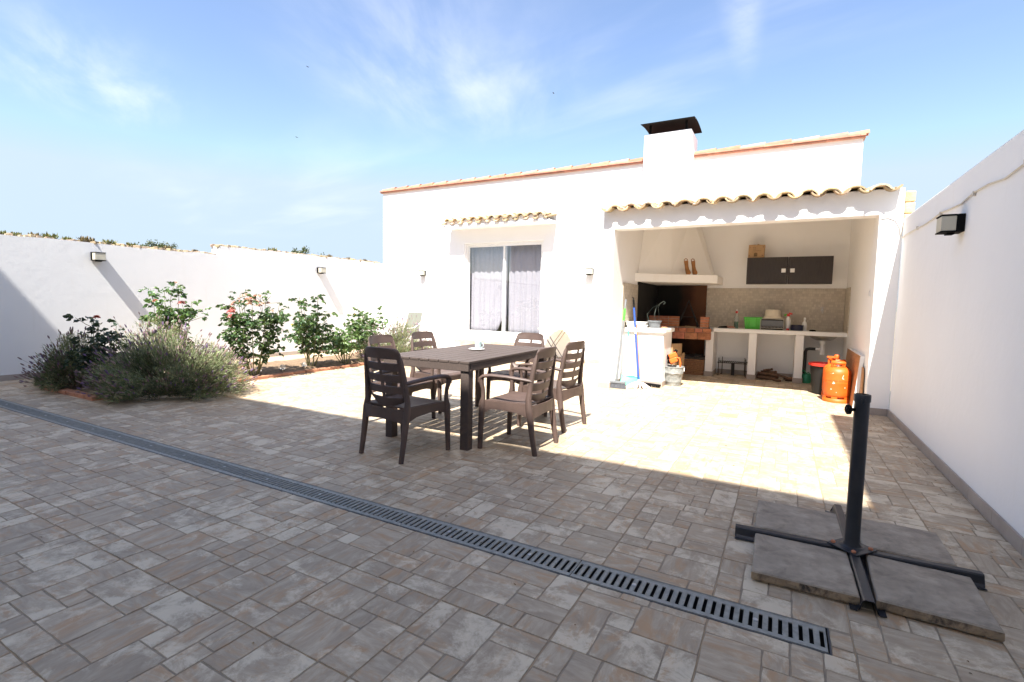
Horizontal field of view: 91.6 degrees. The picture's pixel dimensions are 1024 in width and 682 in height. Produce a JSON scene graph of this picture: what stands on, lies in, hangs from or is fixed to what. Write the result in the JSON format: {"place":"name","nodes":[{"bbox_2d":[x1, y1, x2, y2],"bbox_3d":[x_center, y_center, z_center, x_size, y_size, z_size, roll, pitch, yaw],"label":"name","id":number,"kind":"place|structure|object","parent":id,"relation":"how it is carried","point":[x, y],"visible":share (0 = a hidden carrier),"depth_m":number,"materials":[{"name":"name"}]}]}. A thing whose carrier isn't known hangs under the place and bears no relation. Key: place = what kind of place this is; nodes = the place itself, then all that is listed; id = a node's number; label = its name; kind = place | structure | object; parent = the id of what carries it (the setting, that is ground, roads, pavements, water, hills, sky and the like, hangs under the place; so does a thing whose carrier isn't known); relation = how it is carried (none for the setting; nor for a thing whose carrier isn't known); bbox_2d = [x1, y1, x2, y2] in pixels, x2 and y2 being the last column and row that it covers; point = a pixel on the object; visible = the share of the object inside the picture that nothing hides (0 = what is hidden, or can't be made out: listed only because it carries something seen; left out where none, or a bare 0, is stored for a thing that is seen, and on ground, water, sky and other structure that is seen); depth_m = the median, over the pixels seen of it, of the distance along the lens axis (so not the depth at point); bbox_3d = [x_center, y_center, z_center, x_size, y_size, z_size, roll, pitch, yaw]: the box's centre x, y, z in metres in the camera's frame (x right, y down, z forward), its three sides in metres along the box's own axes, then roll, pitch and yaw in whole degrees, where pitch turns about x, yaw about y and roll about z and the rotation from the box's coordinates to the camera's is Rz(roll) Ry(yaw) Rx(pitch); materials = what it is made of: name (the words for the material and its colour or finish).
{"place":"outdoors","nodes":[
{"label":"outdoors","id":0,"kind":"place"},
{"bbox_2d":[0,349,1023,681],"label":"patio floor","id":1,"kind":"structure","parent":0,"point":[122,563],"depth_m":2.73,"materials":[{"name":"stone"}]},
{"bbox_2d":[57,388,71,394],"bbox_3d":[-5.904,0.668,6.589,0.240,0.050,0.110,4,5,29],"label":"edging brick","id":2,"kind":"object","parent":1,"relation":"on","point":[62,391],"visible":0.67,"depth_m":6.54,"materials":[{"name":"orange brick"}]},
{"bbox_2d":[13,326,119,393],"bbox_3d":[-6.137,0.216,6.922,1.434,0.907,1.268,3,5,28],"label":"lavender bush","id":3,"kind":"object","parent":1,"relation":"on","point":[51,375],"visible":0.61,"depth_m":6.69,"materials":[{"name":"green plant"}]},
{"bbox_2d":[66,390,81,396],"bbox_3d":[-5.679,0.680,6.473,0.240,0.050,0.110,4,5,30],"label":"edging brick","id":4,"kind":"object","parent":1,"relation":"on","point":[71,393],"visible":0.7,"depth_m":6.44,"materials":[{"name":"orange brick"}]},
{"bbox_2d":[74,392,92,398],"bbox_3d":[-5.467,0.695,6.358,0.240,0.050,0.110,3,5,27],"label":"edging brick","id":5,"kind":"object","parent":1,"relation":"on","point":[79,395],"visible":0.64,"depth_m":6.32,"materials":[{"name":"orange brick"}]},
{"bbox_2d":[84,394,101,400],"bbox_3d":[-5.241,0.712,6.236,0.240,0.050,0.110,4,5,31],"label":"edging brick","id":6,"kind":"object","parent":1,"relation":"on","point":[90,398],"visible":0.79,"depth_m":6.19,"materials":[{"name":"orange brick"}]},
{"bbox_2d":[73,321,260,405],"bbox_3d":[-4.474,0.229,6.576,2.245,1.001,2.021,3,5,28],"label":"lavender bush","id":7,"kind":"object","parent":1,"relation":"on","point":[210,374],"visible":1,"depth_m":6.33,"materials":[{"name":"green plant"}]},
{"bbox_2d":[0,233,383,380],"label":"garden wall","id":8,"kind":"structure","parent":1,"relation":"on","point":[47,284],"depth_m":8.97,"materials":[{"name":"white paint"}]},
{"bbox_2d":[42,232,58,238],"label":"weed","id":9,"kind":"object","parent":8,"relation":"on","point":[54,236],"visible":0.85,"depth_m":7.86,"materials":[{"name":"green plant"}]},
{"bbox_2d":[75,235,94,241],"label":"weed","id":10,"kind":"object","parent":8,"relation":"on","point":[86,239],"visible":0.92,"depth_m":8.25,"materials":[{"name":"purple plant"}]},
{"bbox_2d":[90,252,105,261],"bbox_3d":[-6.869,-1.395,8.273,0.149,0.154,0.160,3,5,28],"label":"wall lamp","id":11,"kind":"object","parent":8,"relation":"attached to","point":[98,256],"visible":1,"depth_m":8.23,"materials":[{"name":"white metal"}]},
{"bbox_2d":[102,239,118,244],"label":"weed","id":12,"kind":"object","parent":8,"relation":"on","point":[111,241],"visible":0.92,"depth_m":8.54,"materials":[{"name":"green plant"}]},
{"bbox_2d":[317,267,325,273],"bbox_3d":[-4.627,-1.710,12.107,0.149,0.154,0.160,3,5,28],"label":"wall lamp","id":13,"kind":"object","parent":8,"relation":"attached to","point":[321,270],"visible":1,"depth_m":12.05,"materials":[{"name":"white metal"}]},
{"bbox_2d":[65,353,363,395],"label":"planting soil","id":14,"kind":"structure","parent":1,"relation":"on","point":[272,367],"depth_m":9.32,"materials":[{"name":"brown soil"}]},
{"bbox_2d":[60,314,126,386],"bbox_3d":[-5.604,0.150,6.723,0.739,1.045,0.898,-2,5,-37],"label":"rose bush","id":15,"kind":"object","parent":14,"relation":"in","point":[102,339],"visible":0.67,"depth_m":6.57,"materials":[{"name":"green plant"}]},
{"bbox_2d":[95,312,201,380],"bbox_3d":[-5.358,0.100,7.473,1.705,1.085,1.625,3,5,28],"label":"lavender bush","id":16,"kind":"object","parent":14,"relation":"in","point":[142,325],"visible":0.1,"depth_m":7.42,"materials":[{"name":"green plant"}]},
{"bbox_2d":[138,281,208,349],"bbox_3d":[-5.414,-0.193,8.084,0.974,1.536,1.056,3,5,28],"label":"rose bush","id":17,"kind":"object","parent":14,"relation":"in","point":[191,312],"visible":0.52,"depth_m":7.82,"materials":[{"name":"green plant"}]},
{"bbox_2d":[205,289,288,375],"bbox_3d":[-4.202,-0.119,8.060,1.128,1.445,1.136,-3,6,-41],"label":"rose bush","id":18,"kind":"object","parent":14,"relation":"in","point":[237,321],"visible":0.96,"depth_m":7.99,"materials":[{"name":"green plant"}]},
{"bbox_2d":[286,294,338,366],"bbox_3d":[-3.730,-0.165,9.140,1.049,1.394,0.961,3,5,28],"label":"rose bush","id":19,"kind":"object","parent":14,"relation":"in","point":[309,327],"visible":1,"depth_m":9.05,"materials":[{"name":"green plant"}]},
{"bbox_2d":[320,318,369,363],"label":"rose bush","id":20,"kind":"object","parent":14,"relation":"in","point":[344,345],"visible":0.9,"depth_m":9.75,"materials":[{"name":"green plant"}]},
{"bbox_2d":[343,306,387,352],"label":"rose bush","id":21,"kind":"object","parent":14,"relation":"in","point":[365,318],"visible":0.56,"depth_m":10.68,"materials":[{"name":"green plant"}]},
{"bbox_2d":[252,375,267,379],"bbox_3d":[-4.094,0.593,8.057,0.110,0.050,0.240,4,5,31],"label":"edging brick","id":22,"kind":"object","parent":1,"relation":"on","point":[262,377],"visible":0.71,"depth_m":8.05,"materials":[{"name":"orange brick"}]},
{"bbox_2d":[267,373,280,377],"bbox_3d":[-3.979,0.581,8.292,0.110,0.050,0.240,4,5,30],"label":"edging brick","id":23,"kind":"object","parent":1,"relation":"on","point":[273,375],"visible":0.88,"depth_m":8.27,"materials":[{"name":"brick"}]},
{"bbox_2d":[278,372,293,375],"bbox_3d":[-3.866,0.564,8.507,0.110,0.050,0.240,3,5,27],"label":"edging brick","id":24,"kind":"object","parent":1,"relation":"on","point":[286,373],"visible":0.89,"depth_m":8.48,"materials":[{"name":"red brick"}]},
{"bbox_2d":[304,368,317,372],"bbox_3d":[-3.624,0.533,8.944,0.110,0.050,0.240,4,5,31],"label":"edging brick","id":25,"kind":"object","parent":1,"relation":"on","point":[310,370],"visible":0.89,"depth_m":8.91,"materials":[{"name":"brick"}]},
{"bbox_2d":[347,313,443,360],"bbox_3d":[-2.450,-0.069,10.540,2.027,1.078,1.838,2,4,8],"label":"lavender bush","id":26,"kind":"object","parent":1,"relation":"on","point":[399,338],"visible":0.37,"depth_m":10.53,"materials":[{"name":"green plant"}]},
{"bbox_2d":[368,335,435,418],"bbox_3d":[-1.233,0.409,5.409,0.589,0.930,0.638,3,5,24],"label":"garden chair","id":27,"kind":"object","parent":1,"relation":"on","point":[378,340],"visible":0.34,"depth_m":5.48,"materials":[{"name":"brown plastic"}]},
{"bbox_2d":[359,346,451,463],"bbox_3d":[-0.941,0.499,4.296,0.638,0.930,0.589,4,5,33],"label":"garden chair","id":28,"kind":"object","parent":1,"relation":"on","point":[407,411],"visible":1,"depth_m":4.10,"materials":[{"name":"brown plastic"}]},
{"bbox_2d":[391,311,429,347],"bbox_3d":[-2.564,-0.232,12.703,0.627,1.057,0.876,3,5,28],"label":"folding chair","id":29,"kind":"object","parent":1,"relation":"on","point":[414,318],"visible":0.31,"depth_m":12.78,"materials":[{"name":"white paint"}]},
{"bbox_2d":[1,399,831,655],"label":"drain channel","id":30,"kind":"object","parent":1,"relation":"in","point":[800,629],"visible":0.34,"depth_m":2.38,"materials":[{"name":"plastic"}]},
{"bbox_2d":[0,400,42,413],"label":"drain grate","id":31,"kind":"object","parent":30,"relation":"on","point":[16,407],"visible":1,"depth_m":5.69,"materials":[{"name":"metal"}]},
{"bbox_2d":[26,411,88,426],"bbox_3d":[-4.796,0.822,5.233,1.054,0.024,0.168,3,5,28],"label":"drain grate","id":32,"kind":"object","parent":30,"relation":"on","point":[57,419],"visible":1,"depth_m":5.22,"materials":[{"name":"metal"}]},
{"bbox_2d":[70,423,143,442],"bbox_3d":[-3.867,0.879,4.730,1.054,0.024,0.168,3,5,28],"label":"drain grate","id":33,"kind":"object","parent":30,"relation":"on","point":[110,434],"visible":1,"depth_m":4.71,"materials":[{"name":"metal"}]},
{"bbox_2d":[123,439,211,463],"bbox_3d":[-2.938,0.935,4.228,1.054,0.024,0.168,3,5,28],"label":"drain grate","id":34,"kind":"object","parent":30,"relation":"on","point":[170,451],"visible":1,"depth_m":4.20,"materials":[{"name":"metal"}]},
{"bbox_2d":[192,458,300,489],"bbox_3d":[-2.008,0.991,3.725,1.054,0.024,0.168,3,5,28],"label":"drain grate","id":35,"kind":"object","parent":30,"relation":"on","point":[254,475],"visible":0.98,"depth_m":3.70,"materials":[{"name":"metal"}]},
{"bbox_2d":[281,482,417,525],"bbox_3d":[-1.079,1.048,3.222,1.054,0.024,0.168,3,5,28],"label":"drain grate","id":36,"kind":"object","parent":30,"relation":"on","point":[312,492],"visible":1,"depth_m":3.20,"materials":[{"name":"metal"}]},
{"bbox_2d":[400,515,580,575],"bbox_3d":[-0.150,1.104,2.720,1.054,0.024,0.168,3,5,28],"label":"drain grate","id":37,"kind":"object","parent":30,"relation":"on","point":[527,548],"visible":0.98,"depth_m":2.69,"materials":[{"name":"metal"}]},
{"bbox_2d":[570,560,827,652],"bbox_3d":[0.779,1.161,2.217,1.054,0.024,0.168,3,5,28],"label":"drain grate","id":38,"kind":"object","parent":30,"relation":"on","point":[805,626],"visible":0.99,"depth_m":2.18,"materials":[{"name":"metal"}]},
{"bbox_2d":[409,331,460,413],"bbox_3d":[-0.929,0.357,6.176,0.589,0.930,0.638,4,5,30],"label":"garden chair","id":39,"kind":"object","parent":1,"relation":"on","point":[425,372],"visible":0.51,"depth_m":6.13,"materials":[{"name":"brown plastic"}]},
{"bbox_2d":[384,344,546,450],"bbox_3d":[-0.404,0.498,5.328,0.963,0.790,1.780,3,5,27],"label":"dining table","id":40,"kind":"object","parent":1,"relation":"on","point":[465,360],"visible":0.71,"depth_m":4.67,"materials":[{"name":"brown wood"}]},
{"bbox_2d":[486,333,544,399],"bbox_3d":[0.088,0.371,6.263,0.638,0.930,0.589,4,5,35],"label":"garden chair","id":41,"kind":"object","parent":1,"relation":"on","point":[531,337],"visible":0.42,"depth_m":6.35,"materials":[{"name":"brown plastic"}]},
{"bbox_2d":[477,346,557,456],"bbox_3d":[0.091,0.499,4.557,0.589,0.930,0.638,3,5,27],"label":"garden chair","id":42,"kind":"object","parent":1,"relation":"on","point":[511,401],"visible":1,"depth_m":4.40,"materials":[{"name":"brown plastic"}]},
{"bbox_2d":[517,340,586,432],"bbox_3d":[0.463,0.446,5.364,0.589,0.930,0.638,4,5,34],"label":"garden chair","id":43,"kind":"object","parent":1,"relation":"on","point":[572,387],"visible":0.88,"depth_m":5.18,"materials":[{"name":"brown plastic"}]},
{"bbox_2d":[538,328,569,362],"bbox_3d":[0.931,0.099,11.202,0.720,0.765,0.720,3,5,28],"label":"folding table","id":44,"kind":"object","parent":1,"relation":"on","point":[546,329],"visible":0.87,"depth_m":11.10,"materials":[{"name":"brown wood"}]},
{"bbox_2d":[575,321,600,373],"bbox_3d":[1.543,0.093,10.210,0.776,0.935,1.719,2,5,17],"label":"clothes rack","id":45,"kind":"object","parent":1,"relation":"on","point":[589,346],"visible":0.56,"depth_m":10.37,"materials":[{"name":"white metal"}]},
{"bbox_2d":[610,299,626,388],"bbox_3d":[1.756,0.029,8.003,0.331,1.402,0.503,3,5,28],"label":"broom","id":46,"kind":"object","parent":1,"relation":"on","point":[618,384],"visible":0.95,"depth_m":7.91,"materials":[{"name":"grey plastic"}]},
{"bbox_2d":[620,330,638,386],"bbox_3d":[1.944,0.273,8.128,0.340,0.891,0.219,3,5,28],"label":"dustpan","id":47,"kind":"object","parent":1,"relation":"on","point":[628,379],"visible":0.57,"depth_m":8.21,"materials":[{"name":"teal plastic"}]},
{"bbox_2d":[627,297,650,388],"bbox_3d":[1.983,0.017,7.934,0.368,1.444,0.473,-2,6,-39],"label":"mop","id":48,"kind":"object","parent":1,"relation":"on","point":[636,384],"visible":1,"depth_m":7.96,"materials":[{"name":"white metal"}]},
{"bbox_2d":[621,327,674,386],"bbox_3d":[2.310,0.241,8.469,0.705,0.938,0.770,3,5,28],"label":"side counter","id":49,"kind":"object","parent":1,"relation":"on","point":[654,344],"visible":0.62,"depth_m":8.15,"materials":[{"name":"white paint"}]},
{"bbox_2d":[626,324,648,327],"bbox_3d":[2.136,-0.254,8.424,0.350,0.048,0.290,3,5,28],"label":"tray","id":50,"kind":"object","parent":49,"relation":"on","point":[640,326],"visible":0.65,"depth_m":8.30,"materials":[{"name":"white plastic"}]},
{"bbox_2d":[626,321,648,324],"bbox_3d":[2.120,-0.303,8.430,0.350,0.048,0.290,3,5,28],"label":"tray","id":51,"kind":"object","parent":50,"relation":"on","point":[637,323],"visible":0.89,"depth_m":8.34,"materials":[{"name":"white plastic"}]},
{"bbox_2d":[647,301,663,327],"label":"potted plant","id":52,"kind":"object","parent":49,"relation":"on","point":[654,323],"visible":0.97,"depth_m":8.22,"materials":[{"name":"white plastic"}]},
{"bbox_2d":[636,324,660,387],"bbox_3d":[2.185,0.239,8.037,0.460,1.001,0.102,4,5,35],"label":"brush","id":53,"kind":"object","parent":1,"relation":"on","point":[654,385],"visible":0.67,"depth_m":8.11,"materials":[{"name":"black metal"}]},
{"bbox_2d":[665,365,683,385],"bbox_3d":[2.680,0.574,8.270,0.346,0.318,0.338,3,5,28],"label":"zinc bucket","id":54,"kind":"object","parent":1,"relation":"on","point":[673,375],"visible":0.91,"depth_m":8.16,"materials":[{"name":"metal"}]},
{"bbox_2d":[667,349,680,366],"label":"ratchet straps","id":55,"kind":"object","parent":54,"relation":"in","point":[673,358],"visible":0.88,"depth_m":8.19,"materials":[{"name":"orange fabric"}]},
{"bbox_2d":[671,343,681,364],"bbox_3d":[2.911,0.352,8.829,0.025,0.645,0.623,4,5,33],"label":"cardboard sheet","id":56,"kind":"object","parent":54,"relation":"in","point":[678,347],"visible":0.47,"depth_m":8.82,"materials":[{"name":"brown cardboard"}]},
{"bbox_2d":[678,353,684,378],"bbox_3d":[3.037,0.458,8.960,0.049,0.460,0.560,4,5,32],"label":"cardboard sheet","id":57,"kind":"object","parent":1,"relation":"on","point":[681,356],"visible":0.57,"depth_m":9.03,"materials":[{"name":"brown cardboard"}]},
{"bbox_2d":[683,356,704,374],"bbox_3d":[3.544,0.465,9.777,0.484,0.348,0.455,3,5,28],"label":"wicker basket","id":58,"kind":"object","parent":1,"relation":"on","point":[694,365],"visible":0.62,"depth_m":9.57,"materials":[{"name":"wicker"}]},
{"bbox_2d":[685,353,704,357],"bbox_3d":[3.553,0.301,9.712,0.495,0.132,0.186,3,5,18],"label":"charcoal","id":59,"kind":"object","parent":58,"relation":"in","point":[696,355],"visible":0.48,"depth_m":9.64,"materials":[{"name":"black"}]},
{"bbox_2d":[716,357,747,376],"bbox_3d":[4.244,0.495,9.594,0.530,0.342,0.300,3,5,28],"label":"grate stand","id":60,"kind":"object","parent":1,"relation":"on","point":[733,365],"visible":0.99,"depth_m":9.60,"materials":[{"name":"metal"}]},
{"bbox_2d":[598,183,915,415],"bbox_3d":[3.794,-0.877,8.207,3.857,3.306,3.350,3,5,28],"label":"covered kitchen","id":61,"kind":"object","parent":1,"relation":"on","point":[860,309],"visible":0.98,"depth_m":7.17,"materials":[{"name":"white paint"}]},
{"bbox_2d":[635,227,722,354],"bbox_3d":[3.168,-0.993,9.348,1.274,2.900,1.764,3,5,28],"label":"barbecue","id":62,"kind":"object","parent":61,"relation":"attached to","point":[661,276],"visible":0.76,"depth_m":9.46,"materials":[{"name":"white paint"}]},
{"bbox_2d":[684,258,690,274],"bbox_3d":[3.205,-1.360,9.089,0.094,0.303,0.162,0,4,-16],"label":"clog","id":63,"kind":"object","parent":62,"relation":"on","point":[687,271],"visible":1,"depth_m":9.09,"materials":[{"name":"brown wood"}]},
{"bbox_2d":[691,258,696,274],"bbox_3d":[3.333,-1.358,9.100,0.094,0.303,0.162,0,4,-9],"label":"clog","id":64,"kind":"object","parent":62,"relation":"on","point":[694,271],"visible":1,"depth_m":9.11,"materials":[{"name":"brown wood"}]},
{"bbox_2d":[756,375,776,379],"bbox_3d":[4.647,0.672,9.099,0.338,0.074,0.073,5,6,42],"label":"log","id":65,"kind":"object","parent":1,"relation":"on","point":[764,377],"visible":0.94,"depth_m":9.10,"materials":[{"name":"brown wood"}]},
{"bbox_2d":[703,307,847,383],"bbox_3d":[4.783,0.034,9.165,2.240,1.343,0.636,3,5,28],"label":"kitchen counter","id":66,"kind":"object","parent":1,"relation":"on","point":[800,359],"visible":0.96,"depth_m":8.97,"materials":[{"name":"white paint"}]},
{"bbox_2d":[734,309,738,327],"bbox_3d":[4.240,-0.420,9.411,0.080,0.360,0.079,3,5,28],"label":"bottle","id":67,"kind":"object","parent":66,"relation":"on","point":[736,319],"visible":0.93,"depth_m":9.38,"materials":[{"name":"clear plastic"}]},
{"bbox_2d":[744,317,762,328],"bbox_3d":[4.480,-0.334,9.263,0.310,0.218,0.260,3,5,28],"label":"storage box","id":68,"kind":"object","parent":66,"relation":"on","point":[752,322],"visible":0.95,"depth_m":9.17,"materials":[{"name":"green plastic"}]},
{"bbox_2d":[760,318,783,329],"bbox_3d":[4.763,-0.311,9.122,0.387,0.205,0.274,3,5,28],"label":"dish rack","id":69,"kind":"object","parent":66,"relation":"on","point":[774,323],"visible":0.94,"depth_m":9.04,"materials":[{"name":"metal"}]},
{"bbox_2d":[763,310,782,318],"bbox_3d":[4.764,-0.494,9.098,0.326,0.160,0.324,3,5,28],"label":"basin","id":70,"kind":"object","parent":69,"relation":"on","point":[775,314],"visible":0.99,"depth_m":8.99,"materials":[{"name":"beige plastic"}]},
{"bbox_2d":[784,313,792,329],"bbox_3d":[4.991,-0.355,9.006,0.090,0.319,0.121,-1,5,-28],"label":"spray bottle","id":71,"kind":"object","parent":66,"relation":"on","point":[787,322],"visible":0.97,"depth_m":8.98,"materials":[{"name":"white plastic"}]},
{"bbox_2d":[802,318,806,330],"bbox_3d":[5.228,-0.302,8.903,0.080,0.238,0.079,3,5,28],"label":"detergent bottle","id":72,"kind":"object","parent":66,"relation":"on","point":[804,323],"visible":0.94,"depth_m":8.88,"materials":[{"name":"white plastic"}]},
{"bbox_2d":[766,371,791,380],"bbox_3d":[4.863,0.629,9.001,0.052,0.164,0.558,-2,5,-35],"label":"log","id":73,"kind":"object","parent":1,"relation":"on","point":[785,377],"visible":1,"depth_m":8.96,"materials":[{"name":"brown wood"}]},
{"bbox_2d":[758,371,777,376],"bbox_3d":[4.699,0.610,9.147,0.343,0.075,0.068,5,6,39],"label":"log","id":74,"kind":"object","parent":73,"relation":"on","point":[768,374],"visible":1,"depth_m":9.13,"materials":[{"name":"brown wood"}]},
{"bbox_2d":[802,370,810,383],"bbox_3d":[5.196,0.625,8.798,0.164,0.237,0.152,3,5,28],"label":"watering can","id":75,"kind":"object","parent":1,"relation":"on","point":[806,378],"visible":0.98,"depth_m":8.74,"materials":[{"name":"green plastic"}]},
{"bbox_2d":[808,361,830,394],"bbox_3d":[4.815,0.578,7.702,0.430,0.480,0.430,3,5,28],"label":"bucket","id":76,"kind":"object","parent":1,"relation":"on","point":[816,369],"visible":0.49,"depth_m":7.64,"materials":[{"name":"plastic"}]},
{"bbox_2d":[821,358,848,395],"bbox_3d":[4.810,0.552,7.407,0.336,0.575,0.336,0,4,-12],"label":"gas cylinder","id":77,"kind":"object","parent":1,"relation":"on","point":[827,365],"visible":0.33,"depth_m":7.43,"materials":[{"name":"orange paint"}]},
{"bbox_2d":[822,360,851,403],"bbox_3d":[4.620,0.574,7.078,0.336,0.575,0.336,3,5,28],"label":"gas cylinder","id":78,"kind":"object","parent":1,"relation":"on","point":[837,384],"visible":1,"depth_m":6.96,"materials":[{"name":"orange paint"}]},
{"bbox_2d":[846,348,864,407],"bbox_3d":[4.941,0.504,7.248,0.095,0.708,1.528,3,5,28],"label":"board","id":79,"kind":"object","parent":1,"relation":"on","point":[854,361],"visible":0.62,"depth_m":6.81,"materials":[{"name":"brown wood"}]},
{"bbox_2d":[735,393,987,617],"bbox_3d":[1.811,0.704,2.626,0.954,0.870,0.907,0,5,-19],"label":"umbrella stand","id":80,"kind":"object","parent":1,"relation":"on","point":[850,544],"visible":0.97,"depth_m":2.55,"materials":[{"name":"metal"}]},
{"bbox_2d":[754,500,842,540],"bbox_3d":[1.696,1.084,2.961,0.442,0.044,0.463,3,5,28],"label":"paving slab","id":81,"kind":"object","parent":80,"relation":"on","point":[803,522],"depth_m":2.94,"materials":[{"name":"concrete"}]},
{"bbox_2d":[751,533,859,604],"bbox_3d":[1.440,1.115,2.481,0.432,0.044,0.462,3,5,28],"label":"paving slab","id":82,"kind":"object","parent":80,"relation":"on","point":[811,569],"depth_m":2.40,"materials":[{"name":"concrete"}]},
{"bbox_2d":[860,519,957,566],"bbox_3d":[2.138,1.110,2.739,0.393,0.044,0.432,4,5,29],"label":"paving slab","id":83,"kind":"object","parent":80,"relation":"on","point":[904,541],"depth_m":2.70,"materials":[{"name":"concrete"}]},
{"bbox_2d":[865,554,1004,641],"bbox_3d":[1.877,1.141,2.261,0.413,0.044,0.472,4,5,30],"label":"paving slab","id":84,"kind":"object","parent":80,"relation":"on","point":[945,599],"depth_m":2.19,"materials":[{"name":"concrete"}]},
{"bbox_2d":[859,367,863,392],"bbox_3d":[4.663,0.611,6.692,0.026,0.560,0.680,3,5,28],"label":"board","id":85,"kind":"object","parent":1,"relation":"on","point":[861,382],"visible":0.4,"depth_m":6.45,"materials":[{"name":"brown wood"}]},
{"bbox_2d":[887,130,1023,556],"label":"garden wall","id":86,"kind":"structure","parent":1,"relation":"on","point":[955,414],"depth_m":3.61,"materials":[{"name":"white paint"}]},
{"bbox_2d":[935,213,965,235],"bbox_3d":[3.504,-0.926,3.985,0.149,0.154,0.160,3,5,28],"label":"wall lamp","id":87,"kind":"object","parent":86,"relation":"attached to","point":[949,224],"visible":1,"depth_m":3.93,"materials":[{"name":"black metal"}]},
{"bbox_2d":[881,160,1023,237],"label":"cable","id":88,"kind":"object","parent":86,"relation":"attached to","point":[974,192],"visible":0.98,"depth_m":3.87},
{"bbox_2d":[380,116,869,373],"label":"house","id":89,"kind":"structure","parent":0,"point":[438,231],"depth_m":11.12,"materials":[{"name":"white paint"}]},
{"bbox_2d":[418,270,425,275],"bbox_3d":[-2.399,-1.803,13.253,0.160,0.154,0.149,3,5,28],"label":"wall lamp","id":90,"kind":"object","parent":89,"relation":"attached to","point":[421,272],"visible":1,"depth_m":13.20,"materials":[{"name":"white metal"}]},
{"bbox_2d":[471,246,507,331],"bbox_3d":[-0.583,-1.357,12.686,1.087,2.305,0.060,3,5,28],"label":"curtain","id":91,"kind":"object","parent":89,"relation":"hanging from","point":[486,285],"visible":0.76,"depth_m":12.71,"materials":[{"name":"white fabric"}]},
{"bbox_2d":[465,240,543,335],"bbox_3d":[-0.206,-1.280,12.297,2.215,2.285,0.090,3,5,28],"label":"sliding window","id":92,"kind":"structure","parent":89,"relation":"in","point":[540,242],"depth_m":12.32,"materials":[{"name":"white metal"}]},
{"bbox_2d":[508,245,540,332],"bbox_3d":[0.365,-1.300,12.173,1.023,2.305,0.060,3,5,28],"label":"curtain","id":93,"kind":"object","parent":89,"relation":"hanging from","point":[524,285],"visible":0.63,"depth_m":12.21,"materials":[{"name":"white fabric"}]},
{"bbox_2d":[585,268,593,274],"bbox_3d":[1.711,-1.533,11.030,0.160,0.154,0.149,3,5,28],"label":"wall lamp","id":94,"kind":"object","parent":89,"relation":"attached to","point":[589,271],"visible":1,"depth_m":10.98,"materials":[{"name":"white metal"}]},
{"bbox_2d":[746,256,833,284],"bbox_3d":[5.052,-1.279,9.111,1.360,0.490,0.350,3,5,28],"label":"wall cabinet","id":95,"kind":"object","parent":89,"relation":"attached to","point":[810,270],"depth_m":8.97,"materials":[{"name":"brown wood"}]},
{"bbox_2d":[748,244,764,257],"bbox_3d":[4.598,-1.681,9.351,0.280,0.268,0.222,3,5,28],"label":"cardboard box","id":96,"kind":"object","parent":95,"relation":"on","point":[756,251],"visible":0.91,"depth_m":9.26,"materials":[{"name":"brown cardboard"}]},
{"bbox_2d":[746,257,788,283],"bbox_3d":[4.678,-1.289,9.141,0.673,0.490,0.046,3,5,28],"label":"door","id":97,"kind":"structure","parent":95,"relation":"in","point":[762,270],"depth_m":9.14,"materials":[{"name":"brown wood"}]},
{"bbox_2d":[787,256,833,283],"bbox_3d":[5.277,-1.252,8.816,0.683,0.490,0.046,3,5,28],"label":"door","id":98,"kind":"structure","parent":95,"relation":"in","point":[804,269],"depth_m":8.81,"materials":[{"name":"brown wood"}]},
{"bbox_2d":[790,325,803,330],"bbox_3d":[5.102,-0.236,8.919,0.210,0.100,0.208,3,5,28],"label":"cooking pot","id":99,"kind":"object","parent":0,"point":[796,327],"visible":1,"depth_m":8.84,"materials":[{"name":"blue metal"}]},
{"label":"ground","id":100,"kind":"structure","parent":0,"visible":0},
{"bbox_2d":[138,239,168,247],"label":"tree","id":101,"kind":"object","parent":100,"relation":"on","point":[159,245],"visible":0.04,"depth_m":46.12,"materials":[{"name":"green plant"}]},
{"bbox_2d":[291,246,325,255],"bbox_3d":[-14.931,-4.235,36.348,2.566,5.330,3.065,3,5,28],"label":"tree","id":102,"kind":"object","parent":100,"relation":"on","point":[301,251],"visible":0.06,"depth_m":35.72,"materials":[{"name":"green plant"}]},
{"bbox_3d":[-0.383,0.088,5.405,0.176,0.016,0.176,3,5,28],"label":"saucer","id":103,"kind":"object","parent":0,"visible":0},
{"bbox_2d":[475,341,483,348],"bbox_3d":[-0.354,0.047,5.393,0.103,0.085,0.082,1,4,-4],"label":"cup","id":104,"kind":"object","parent":103,"relation":"on","point":[478,344],"visible":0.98,"depth_m":5.36,"materials":[{"name":"white ceramic"}]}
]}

